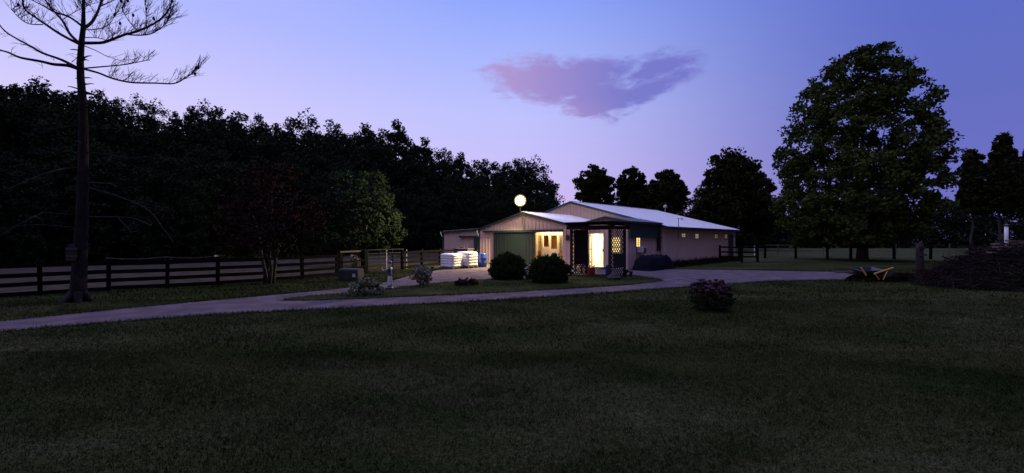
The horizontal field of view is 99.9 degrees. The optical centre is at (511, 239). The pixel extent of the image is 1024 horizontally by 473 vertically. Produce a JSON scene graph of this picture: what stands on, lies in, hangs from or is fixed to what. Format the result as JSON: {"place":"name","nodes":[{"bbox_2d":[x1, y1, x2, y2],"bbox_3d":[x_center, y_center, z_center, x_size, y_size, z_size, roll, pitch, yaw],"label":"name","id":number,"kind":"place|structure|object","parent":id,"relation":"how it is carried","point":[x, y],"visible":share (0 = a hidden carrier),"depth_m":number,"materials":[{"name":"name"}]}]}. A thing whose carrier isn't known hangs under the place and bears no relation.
{"place":"outdoors","nodes":[
{"label":"outdoors","id":0,"kind":"place"},
{"bbox_2d":[0,252,441,292],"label":"paddock ground","id":1,"kind":"structure","parent":0,"point":[67,277],"depth_m":23.22,"materials":[{"name":"green plant"}]},
{"bbox_2d":[0,163,69,263],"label":"tree","id":2,"kind":"object","parent":1,"relation":"on","point":[39,238],"visible":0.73,"depth_m":28.73,"materials":[{"name":"green plant"}]},
{"bbox_2d":[118,155,196,260],"bbox_3d":[-26.733,-2.301,32.789,4.688,8.363,4.747,0,0,15],"label":"tree","id":3,"kind":"object","parent":1,"relation":"on","point":[151,185],"visible":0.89,"depth_m":32.03,"materials":[{"name":"green plant"}]},
{"bbox_2d":[272,164,320,256],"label":"tree","id":4,"kind":"object","parent":1,"relation":"on","point":[297,186],"visible":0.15,"depth_m":39.51,"materials":[{"name":"green plant"}]},
{"bbox_2d":[316,169,408,265],"bbox_3d":[-9.456,-1.391,27.171,5.714,6.231,5.555,0,0,-20],"label":"green leaf tree","id":5,"kind":"object","parent":1,"relation":"on","point":[369,225],"visible":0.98,"depth_m":26.14,"materials":[{"name":"green plant"}]},
{"bbox_2d":[0,231,441,260],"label":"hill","id":6,"kind":"structure","parent":0,"point":[177,256],"depth_m":39.28,"materials":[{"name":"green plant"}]},
{"bbox_2d":[0,83,39,140],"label":"tree","id":7,"kind":"object","parent":6,"relation":"on","point":[13,89],"visible":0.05,"depth_m":45.16,"materials":[{"name":"green plant"}]},
{"bbox_2d":[20,77,51,109],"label":"tree","id":8,"kind":"object","parent":6,"relation":"on","point":[45,92],"visible":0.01,"depth_m":48.19,"materials":[{"name":"green plant"}]},
{"bbox_2d":[0,75,74,176],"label":"tree","id":9,"kind":"object","parent":6,"relation":"on","point":[37,98],"visible":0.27,"depth_m":38.74,"materials":[{"name":"green plant"}]},
{"bbox_2d":[13,92,94,174],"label":"tree","id":10,"kind":"object","parent":6,"relation":"on","point":[59,101],"visible":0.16,"depth_m":39.03,"materials":[{"name":"green plant"}]},
{"bbox_2d":[40,89,77,123],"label":"tree","id":11,"kind":"object","parent":6,"relation":"on","point":[58,91],"visible":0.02,"depth_m":45.43,"materials":[{"name":"green plant"}]},
{"bbox_2d":[30,92,118,173],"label":"tree","id":12,"kind":"object","parent":6,"relation":"on","point":[56,133],"visible":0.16,"depth_m":38.22,"materials":[{"name":"green plant"}]},
{"bbox_2d":[54,142,138,261],"bbox_3d":[-31.079,-2.657,32.467,5.109,9.479,5.028,0,0,-23],"label":"tree","id":13,"kind":"object","parent":6,"relation":"on","point":[104,232],"visible":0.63,"depth_m":31.79,"materials":[{"name":"green plant"}]},
{"bbox_2d":[76,89,124,145],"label":"tree","id":14,"kind":"object","parent":6,"relation":"on","point":[96,103],"visible":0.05,"depth_m":46.85,"materials":[{"name":"green plant"}]},
{"bbox_2d":[62,97,139,177],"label":"tree","id":15,"kind":"object","parent":6,"relation":"on","point":[103,128],"visible":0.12,"depth_m":40.13,"materials":[{"name":"green plant"}]},
{"bbox_2d":[97,97,141,145],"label":"tree","id":16,"kind":"object","parent":6,"relation":"on","point":[129,119],"visible":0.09,"depth_m":48.04,"materials":[{"name":"green plant"}]},
{"bbox_2d":[88,150,154,260],"bbox_3d":[-31.356,-2.512,34.119,4.820,9.164,4.899,0,0,2],"label":"tree","id":17,"kind":"object","parent":6,"relation":"on","point":[114,222],"visible":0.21,"depth_m":33.41,"materials":[{"name":"green plant"}]},
{"bbox_2d":[122,92,161,155],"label":"tree","id":18,"kind":"object","parent":6,"relation":"on","point":[139,107],"visible":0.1,"depth_m":53.88,"materials":[{"name":"green plant"}]},
{"bbox_2d":[125,98,176,157],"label":"tree","id":19,"kind":"object","parent":6,"relation":"on","point":[154,112],"visible":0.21,"depth_m":53.95,"materials":[{"name":"green plant"}]},
{"bbox_2d":[161,111,182,158],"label":"tree","id":20,"kind":"object","parent":6,"relation":"on","point":[176,117],"visible":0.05,"depth_m":54.88,"materials":[{"name":"green plant"}]},
{"bbox_2d":[152,119,205,177],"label":"tree","id":21,"kind":"object","parent":6,"relation":"on","point":[182,125],"visible":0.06,"depth_m":44.13,"materials":[{"name":"green plant"}]},
{"bbox_2d":[181,105,199,131],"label":"tree","id":22,"kind":"object","parent":6,"relation":"on","point":[190,116],"visible":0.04,"depth_m":56.53,"materials":[{"name":"green plant"}]},
{"bbox_2d":[175,98,229,141],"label":"tree","id":23,"kind":"object","parent":6,"relation":"on","point":[203,109],"visible":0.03,"depth_m":57.18,"materials":[{"name":"green plant"}]},
{"bbox_2d":[196,106,230,142],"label":"tree","id":24,"kind":"object","parent":6,"relation":"on","point":[217,113],"visible":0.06,"depth_m":54.61,"materials":[{"name":"green plant"}]},
{"bbox_2d":[204,115,260,194],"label":"tree","id":25,"kind":"object","parent":6,"relation":"on","point":[241,132],"visible":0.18,"depth_m":46.63,"materials":[{"name":"green plant"}]},
{"bbox_2d":[209,111,269,160],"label":"tree","id":26,"kind":"object","parent":6,"relation":"on","point":[240,118],"visible":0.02,"depth_m":52.00,"materials":[{"name":"green plant"}]},
{"bbox_2d":[244,112,269,139],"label":"tree","id":27,"kind":"object","parent":6,"relation":"on","point":[261,123],"visible":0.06,"depth_m":59.10,"materials":[{"name":"green plant"}]},
{"bbox_2d":[232,125,312,250],"bbox_3d":[-25.826,-4.735,46.273,9.646,15.200,9.737,0,0,-11],"label":"tree","id":28,"kind":"object","parent":6,"relation":"on","point":[271,145],"visible":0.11,"depth_m":45.62,"materials":[{"name":"green plant"}]},
{"bbox_2d":[264,116,319,173],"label":"tree","id":29,"kind":"object","parent":6,"relation":"on","point":[288,125],"visible":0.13,"depth_m":54.24,"materials":[{"name":"green plant"}]},
{"bbox_2d":[264,129,330,249],"bbox_3d":[-24.882,-4.815,48.548,9.574,15.388,9.485,0,0,-21],"label":"tree","id":30,"kind":"object","parent":6,"relation":"on","point":[293,146],"visible":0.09,"depth_m":48.19,"materials":[{"name":"green plant"}]},
{"bbox_2d":[285,107,340,154],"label":"tree","id":31,"kind":"object","parent":6,"relation":"on","point":[311,123],"visible":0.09,"depth_m":57.68,"materials":[{"name":"green plant"}]},
{"bbox_2d":[322,119,356,148],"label":"tree","id":32,"kind":"object","parent":6,"relation":"on","point":[336,127],"visible":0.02,"depth_m":64.46,"materials":[{"name":"green plant"}]},
{"bbox_2d":[314,131,364,246],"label":"tree","id":33,"kind":"object","parent":6,"relation":"on","point":[328,144],"visible":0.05,"depth_m":53.14,"materials":[{"name":"green plant"}]},
{"bbox_2d":[318,154,369,254],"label":"tree","id":34,"kind":"object","parent":6,"relation":"on","point":[343,169],"visible":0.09,"depth_m":45.68,"materials":[{"name":"green plant"}]},
{"bbox_2d":[338,133,364,152],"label":"tree","id":35,"kind":"object","parent":6,"relation":"on","point":[358,140],"depth_m":62.46,"materials":[{"name":"green plant"}]},
{"bbox_2d":[326,134,379,252],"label":"tree","id":36,"kind":"object","parent":6,"relation":"on","point":[356,161],"visible":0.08,"depth_m":53.57,"materials":[{"name":"green plant"}]},
{"bbox_2d":[343,129,395,250],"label":"tree","id":37,"kind":"object","parent":6,"relation":"on","point":[372,151],"visible":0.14,"depth_m":57.10,"materials":[{"name":"green plant"}]},
{"bbox_2d":[364,128,392,163],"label":"tree","id":38,"kind":"object","parent":6,"relation":"on","point":[382,135],"visible":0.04,"depth_m":68.57,"materials":[{"name":"green plant"}]},
{"bbox_2d":[377,118,417,204],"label":"tree","id":39,"kind":"object","parent":6,"relation":"on","point":[399,137],"visible":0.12,"depth_m":67.07,"materials":[{"name":"green plant"}]},
{"bbox_2d":[387,185,422,252],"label":"tree","id":40,"kind":"object","parent":6,"relation":"on","point":[401,203],"visible":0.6,"depth_m":53.17,"materials":[{"name":"green plant"}]},
{"bbox_2d":[416,137,441,195],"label":"tree","id":41,"kind":"object","parent":6,"relation":"on","point":[425,150],"visible":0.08,"depth_m":73.10,"materials":[{"name":"green plant"}]},
{"bbox_2d":[409,148,464,248],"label":"tree","id":42,"kind":"object","parent":6,"relation":"on","point":[446,183],"visible":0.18,"depth_m":65.33,"materials":[{"name":"green plant"}]},
{"bbox_2d":[429,150,459,213],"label":"tree","id":43,"kind":"object","parent":6,"relation":"on","point":[451,167],"visible":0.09,"depth_m":76.17,"materials":[{"name":"green plant"}]},
{"bbox_2d":[436,146,465,178],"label":"tree","id":44,"kind":"object","parent":6,"relation":"on","point":[450,159],"visible":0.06,"depth_m":80.42,"materials":[{"name":"green plant"}]},
{"bbox_2d":[442,169,477,228],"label":"tree","id":45,"kind":"object","parent":6,"relation":"on","point":[461,183],"visible":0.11,"depth_m":71.89,"materials":[{"name":"green plant"}]},
{"bbox_2d":[453,152,473,190],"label":"tree","id":46,"kind":"object","parent":6,"relation":"on","point":[462,159],"visible":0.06,"depth_m":81.83,"materials":[{"name":"green plant"}]},
{"bbox_2d":[463,160,490,212],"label":"tree","id":47,"kind":"object","parent":6,"relation":"on","point":[471,172],"visible":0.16,"depth_m":80.29,"materials":[{"name":"green plant"}]},
{"bbox_2d":[469,169,500,227],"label":"tree","id":48,"kind":"object","parent":6,"relation":"on","point":[484,180],"visible":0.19,"depth_m":76.13,"materials":[{"name":"green plant"}]},
{"bbox_2d":[478,158,491,188],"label":"tree","id":49,"kind":"object","parent":6,"relation":"on","point":[487,172],"visible":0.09,"depth_m":83.88,"materials":[{"name":"green plant"}]},
{"bbox_2d":[488,161,513,210],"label":"tree","id":50,"kind":"object","parent":6,"relation":"on","point":[495,168],"visible":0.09,"depth_m":89.41,"materials":[{"name":"green plant"}]},
{"bbox_2d":[486,167,518,215],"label":"tree","id":51,"kind":"object","parent":6,"relation":"on","point":[501,183],"visible":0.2,"depth_m":78.42,"materials":[{"name":"green plant"}]},
{"bbox_2d":[490,162,525,190],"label":"tree","id":52,"kind":"object","parent":6,"relation":"on","point":[516,180],"visible":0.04,"depth_m":93.60,"materials":[{"name":"green plant"}]},
{"bbox_2d":[492,182,530,221],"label":"tree","id":53,"kind":"object","parent":6,"relation":"on","point":[514,209],"visible":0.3,"depth_m":71.43,"materials":[{"name":"green plant"}]},
{"bbox_2d":[509,158,529,188],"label":"tree","id":54,"kind":"object","parent":6,"relation":"on","point":[516,163],"visible":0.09,"depth_m":95.36,"materials":[{"name":"green plant"}]},
{"bbox_2d":[508,183,534,211],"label":"tree","id":55,"kind":"object","parent":6,"relation":"on","point":[523,194],"visible":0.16,"depth_m":84.42,"materials":[{"name":"green plant"}]},
{"bbox_2d":[509,157,542,204],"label":"tree","id":56,"kind":"object","parent":6,"relation":"on","point":[525,162],"visible":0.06,"depth_m":96.82,"materials":[{"name":"green plant"}]},
{"bbox_2d":[514,154,565,211],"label":"tree","id":57,"kind":"object","parent":6,"relation":"on","point":[550,190],"visible":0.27,"depth_m":93.15,"materials":[{"name":"green plant"}]},
{"bbox_2d":[352,122,384,156],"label":"tree","id":58,"kind":"object","parent":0,"point":[363,126],"visible":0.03,"depth_m":67.99,"materials":[{"name":"green plant"}]},
{"bbox_2d":[368,177,397,252],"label":"tree","id":59,"kind":"object","parent":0,"point":[372,248],"visible":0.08,"depth_m":49.57,"materials":[{"name":"green plant"}]},
{"bbox_2d":[0,263,851,330],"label":"driveway","id":60,"kind":"structure","parent":0,"point":[676,277],"depth_m":12.44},
{"bbox_2d":[440,253,462,268],"bbox_3d":[-3.469,1.250,24.622,1.006,0.900,0.975,0,0,32],"label":"bag pallet","id":61,"kind":"object","parent":60,"relation":"on","point":[451,260],"visible":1,"depth_m":24.26,"materials":[{"name":"white plastic"}]},
{"bbox_2d":[457,251,477,267],"bbox_3d":[-2.663,1.210,25.465,1.026,0.980,0.975,0,0,36],"label":"bag pallet","id":62,"kind":"object","parent":60,"relation":"on","point":[469,259],"visible":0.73,"depth_m":25.04,"materials":[{"name":"white plastic"}]},
{"bbox_2d":[632,254,674,270],"bbox_3d":[7.917,1.271,24.023,1.100,0.858,3.000,0,0,44],"label":"tarp heap","id":63,"kind":"object","parent":60,"relation":"on","point":[652,262],"visible":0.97,"depth_m":23.27,"materials":[{"name":"blue plastic"}]},
{"bbox_2d":[286,275,655,299],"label":"lawn island","id":64,"kind":"structure","parent":0,"point":[489,287],"depth_m":15.21,"materials":[{"name":"green plant"}]},
{"bbox_2d":[346,277,383,295],"bbox_3d":[-4.439,1.451,13.053,1.087,0.657,1.027,0,0,0],"label":"variegated bush","id":65,"kind":"object","parent":64,"relation":"on","point":[368,286],"visible":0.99,"depth_m":12.83,"materials":[{"name":"green plant"}]},
{"bbox_2d":[408,264,433,285],"bbox_3d":[-3.228,1.305,15.367,0.860,0.810,0.848,0,0,0],"label":"pale tipped shrub","id":66,"kind":"object","parent":64,"relation":"on","point":[422,278],"visible":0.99,"depth_m":15.26,"materials":[{"name":"green plant"}]},
{"bbox_2d":[454,277,478,285],"bbox_3d":[-1.708,1.571,15.788,0.912,0.367,0.980,0,0,-20],"label":"dark red shrub","id":67,"kind":"object","parent":64,"relation":"on","point":[463,282],"visible":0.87,"depth_m":15.66,"materials":[{"name":"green plant"}]},
{"bbox_2d":[487,251,528,279],"bbox_3d":[-0.164,1.100,18.198,1.802,1.224,1.803,0,0,0],"label":"round bush","id":68,"kind":"object","parent":64,"relation":"on","point":[506,265],"visible":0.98,"depth_m":17.73,"materials":[{"name":"green plant"}]},
{"bbox_2d":[527,252,571,283],"bbox_3d":[1.463,1.103,16.839,1.816,1.218,1.778,0,0,0],"label":"round bush","id":69,"kind":"object","parent":64,"relation":"on","point":[553,268],"visible":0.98,"depth_m":16.33,"materials":[{"name":"green plant"}]},
{"bbox_2d":[561,221,634,275],"bbox_3d":[3.941,0.463,19.794,2.690,2.475,2.010,0,0,44],"label":"pergola","id":70,"kind":"object","parent":64,"relation":"on","point":[580,248],"visible":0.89,"depth_m":19.49,"materials":[{"name":"brown wood"}]},
{"bbox_2d":[0,242,1023,472],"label":"lawn","id":71,"kind":"structure","parent":0,"point":[812,265],"depth_m":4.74,"materials":[{"name":"green plant"}]},
{"bbox_2d":[0,0,210,302],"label":"bare pine tree","id":72,"kind":"object","parent":71,"relation":"on","point":[78,292],"visible":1,"depth_m":11.55,"materials":[{"name":"brown plant"}]},
{"bbox_2d":[65,243,77,261],"bbox_3d":[-11.744,0.357,11.476,0.300,0.500,0.051,0,0,0],"label":"plaque stack","id":73,"kind":"object","parent":72,"relation":"attached to","point":[71,246],"visible":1,"depth_m":11.46,"materials":[{"name":"brown wood"}]},
{"bbox_2d":[0,253,338,296],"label":"board fence","id":74,"kind":"object","parent":71,"relation":"on","point":[39,283],"visible":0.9,"depth_m":14.68,"materials":[{"name":"black paint"}]},
{"bbox_2d":[213,161,329,283],"bbox_3d":[-9.251,-0.660,16.616,3.952,4.757,3.786,0,0,8],"label":"purple leaf tree","id":75,"kind":"object","parent":71,"relation":"on","point":[276,224],"visible":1,"depth_m":16.07,"materials":[{"name":"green plant"}]},
{"bbox_2d":[338,268,363,279],"bbox_3d":[-6.717,1.465,17.965,0.840,0.470,0.577,0,0,7],"label":"utility box","id":76,"kind":"object","parent":71,"relation":"on","point":[350,273],"visible":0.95,"depth_m":17.71,"materials":[{"name":"grey metal"}]},
{"bbox_2d":[335,250,367,272],"bbox_3d":[-7.848,1.145,21.164,0.294,1.217,2.103,0,0,19],"label":"short fence panel","id":77,"kind":"object","parent":71,"relation":"on","point":[363,260],"visible":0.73,"depth_m":21.80,"materials":[{"name":"black paint"}]},
{"bbox_2d":[367,248,403,268],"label":"tube gate","id":78,"kind":"structure","parent":77,"relation":"attached to","point":[392,259],"depth_m":23.32,"materials":[{"name":"grey metal"}]},
{"bbox_2d":[377,143,419,248],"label":"tree","id":79,"kind":"object","parent":71,"relation":"on","point":[398,170],"visible":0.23,"depth_m":60.61,"materials":[{"name":"green plant"}]},
{"bbox_2d":[401,247,462,269],"bbox_3d":[-5.020,1.165,27.210,0.555,1.173,6.717,0,0,23],"label":"yard fence","id":80,"kind":"object","parent":71,"relation":"on","point":[421,256],"visible":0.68,"depth_m":26.13,"materials":[{"name":"black paint"}]},
{"bbox_2d":[533,196,555,211],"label":"tree","id":81,"kind":"object","parent":71,"relation":"on","point":[547,205],"visible":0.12,"depth_m":85.77,"materials":[{"name":"green plant"}]},
{"bbox_2d":[572,164,616,204],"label":"broadleaf tree","id":82,"kind":"object","parent":71,"relation":"on","point":[595,186],"visible":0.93,"depth_m":60.89,"materials":[{"name":"green plant"}]},
{"bbox_2d":[615,165,647,208],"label":"broadleaf tree","id":83,"kind":"object","parent":71,"relation":"on","point":[631,191],"visible":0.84,"depth_m":66.71,"materials":[{"name":"green plant"}]},
{"bbox_2d":[643,169,691,213],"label":"broadleaf tree","id":84,"kind":"object","parent":71,"relation":"on","point":[668,188],"visible":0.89,"depth_m":64.16,"materials":[{"name":"green plant"}]},
{"bbox_2d":[672,254,737,267],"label":"weeds","id":85,"kind":"object","parent":71,"relation":"on","point":[693,262],"visible":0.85,"depth_m":29.42,"materials":[{"name":"green plant"}]},
{"bbox_2d":[686,279,737,311],"bbox_3d":[4.753,1.333,10.331,1.099,0.758,1.110,0,0,0],"label":"sedum clump","id":86,"kind":"object","parent":71,"relation":"on","point":[713,294],"visible":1,"depth_m":10.10,"materials":[{"name":"purple plant"}]},
{"bbox_2d":[719,245,758,262],"bbox_3d":[16.811,1.100,31.672,2.836,1.303,0.811,0,0,7],"label":"barn end fence","id":87,"kind":"object","parent":71,"relation":"on","point":[741,252],"visible":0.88,"depth_m":31.60,"materials":[{"name":"black paint"}]},
{"bbox_2d":[845,273,915,281],"bbox_3d":[16.569,1.670,19.137,2.334,0.001,6.810,0,0,45],"label":"ground tarp","id":88,"kind":"object","parent":71,"relation":"on","point":[898,278],"visible":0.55,"depth_m":18.26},
{"bbox_2d":[849,267,893,278],"bbox_3d":[15.366,1.429,18.296,1.592,0.532,0.968,0,0,0],"label":"wheelbarrow","id":89,"kind":"object","parent":88,"relation":"on","point":[868,272],"visible":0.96,"depth_m":18.22,"materials":[{"name":"blue plastic"}]},
{"bbox_2d":[916,243,926,277],"bbox_3d":[17.095,0.965,18.025,0.350,1.576,0.310,0,0,0],"label":"gate post","id":90,"kind":"object","parent":71,"relation":"on","point":[920,248],"visible":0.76,"depth_m":17.92,"materials":[{"name":"brown wood"}]},
{"bbox_2d":[904,239,1023,291],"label":"brush pile","id":91,"kind":"object","parent":71,"relation":"on","point":[965,271],"visible":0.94,"depth_m":14.99,"materials":[{"name":"plant"}]},
{"bbox_2d":[0,0,1023,241],"label":"sky","id":92,"kind":"structure","parent":0,"point":[652,86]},
{"bbox_2d":[440,201,739,269],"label":"barn","id":93,"kind":"structure","parent":0,"point":[548,233],"depth_m":28.20,"materials":[{"name":"beige metal"}]},
{"bbox_2d":[493,232,535,265],"bbox_3d":[0.088,0.609,28.010,3.732,2.103,0.110,0,0,44],"label":"sliding door","id":94,"kind":"structure","parent":93,"relation":"in","point":[523,244],"depth_m":27.74,"materials":[{"name":"green metal"}]},
{"bbox_2d":[592,234,599,265],"bbox_3d":[5.061,0.644,25.846,0.040,1.891,0.840,0,0,44],"label":"door","id":95,"kind":"structure","parent":93,"relation":"in","point":[595,237],"depth_m":25.80,"materials":[{"name":"white paint"}]},
{"bbox_2d":[735,243,994,261],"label":"field","id":96,"kind":"structure","parent":0,"point":[842,254],"depth_m":47.50,"materials":[{"name":"green plant"}]},
{"bbox_2d":[685,191,743,235],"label":"broadleaf tree","id":97,"kind":"object","parent":96,"relation":"on","point":[720,210],"visible":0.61,"depth_m":50.32,"materials":[{"name":"green plant"}]},
{"bbox_2d":[693,146,772,225],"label":"broadleaf tree","id":98,"kind":"object","parent":96,"relation":"on","point":[737,176],"visible":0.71,"depth_m":60.92,"materials":[{"name":"green plant"}]},
{"bbox_2d":[739,171,785,249],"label":"broadleaf tree","id":99,"kind":"object","parent":96,"relation":"on","point":[763,226],"visible":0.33,"depth_m":68.58,"materials":[{"name":"green plant"}]},
{"bbox_2d":[761,212,806,247],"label":"belt tree","id":100,"kind":"object","parent":96,"relation":"on","point":[783,238],"visible":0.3,"depth_m":81.42,"materials":[{"name":"green plant"}]},
{"bbox_2d":[768,41,972,260],"bbox_3d":[27.872,-6.807,34.494,12.533,17.060,11.263,0,0,39],"label":"maple tree","id":101,"kind":"object","parent":96,"relation":"on","point":[858,222],"visible":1,"depth_m":32.37,"materials":[{"name":"green plant"}]},
{"bbox_2d":[738,244,1014,260],"bbox_3d":[33.182,1.051,37.554,32.662,1.403,4.348,0,0,-9],"label":"field fence","id":102,"kind":"object","parent":96,"relation":"on","point":[795,250],"visible":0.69,"depth_m":36.49,"materials":[{"name":"black paint"}]},
{"bbox_2d":[877,205,928,247],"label":"belt tree","id":103,"kind":"object","parent":96,"relation":"on","point":[907,244],"visible":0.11,"depth_m":82.24,"materials":[{"name":"green plant"}]},
{"bbox_2d":[914,196,969,247],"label":"belt tree","id":104,"kind":"object","parent":96,"relation":"on","point":[935,239],"visible":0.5,"depth_m":81.87,"materials":[{"name":"green plant"}]},
{"bbox_2d":[941,197,996,247],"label":"belt tree","id":105,"kind":"object","parent":96,"relation":"on","point":[981,229],"visible":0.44,"depth_m":81.94,"materials":[{"name":"green plant"}]},
{"bbox_2d":[954,148,993,248],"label":"broadleaf tree","id":106,"kind":"object","parent":96,"relation":"on","point":[974,190],"visible":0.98,"depth_m":59.17,"materials":[{"name":"green plant"}]},
{"bbox_2d":[977,197,1023,247],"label":"belt tree","id":107,"kind":"object","parent":96,"relation":"on","point":[993,219],"visible":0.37,"depth_m":83.23,"materials":[{"name":"green plant"}]},
{"bbox_2d":[984,130,1023,245],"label":"broadleaf tree","id":108,"kind":"object","parent":96,"relation":"on","point":[1004,163],"visible":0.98,"depth_m":57.12,"materials":[{"name":"green plant"}]},
{"bbox_2d":[1016,148,1023,216],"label":"broadleaf tree","id":109,"kind":"object","parent":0,"point":[1020,210],"visible":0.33,"depth_m":60.04,"materials":[{"name":"green plant"}]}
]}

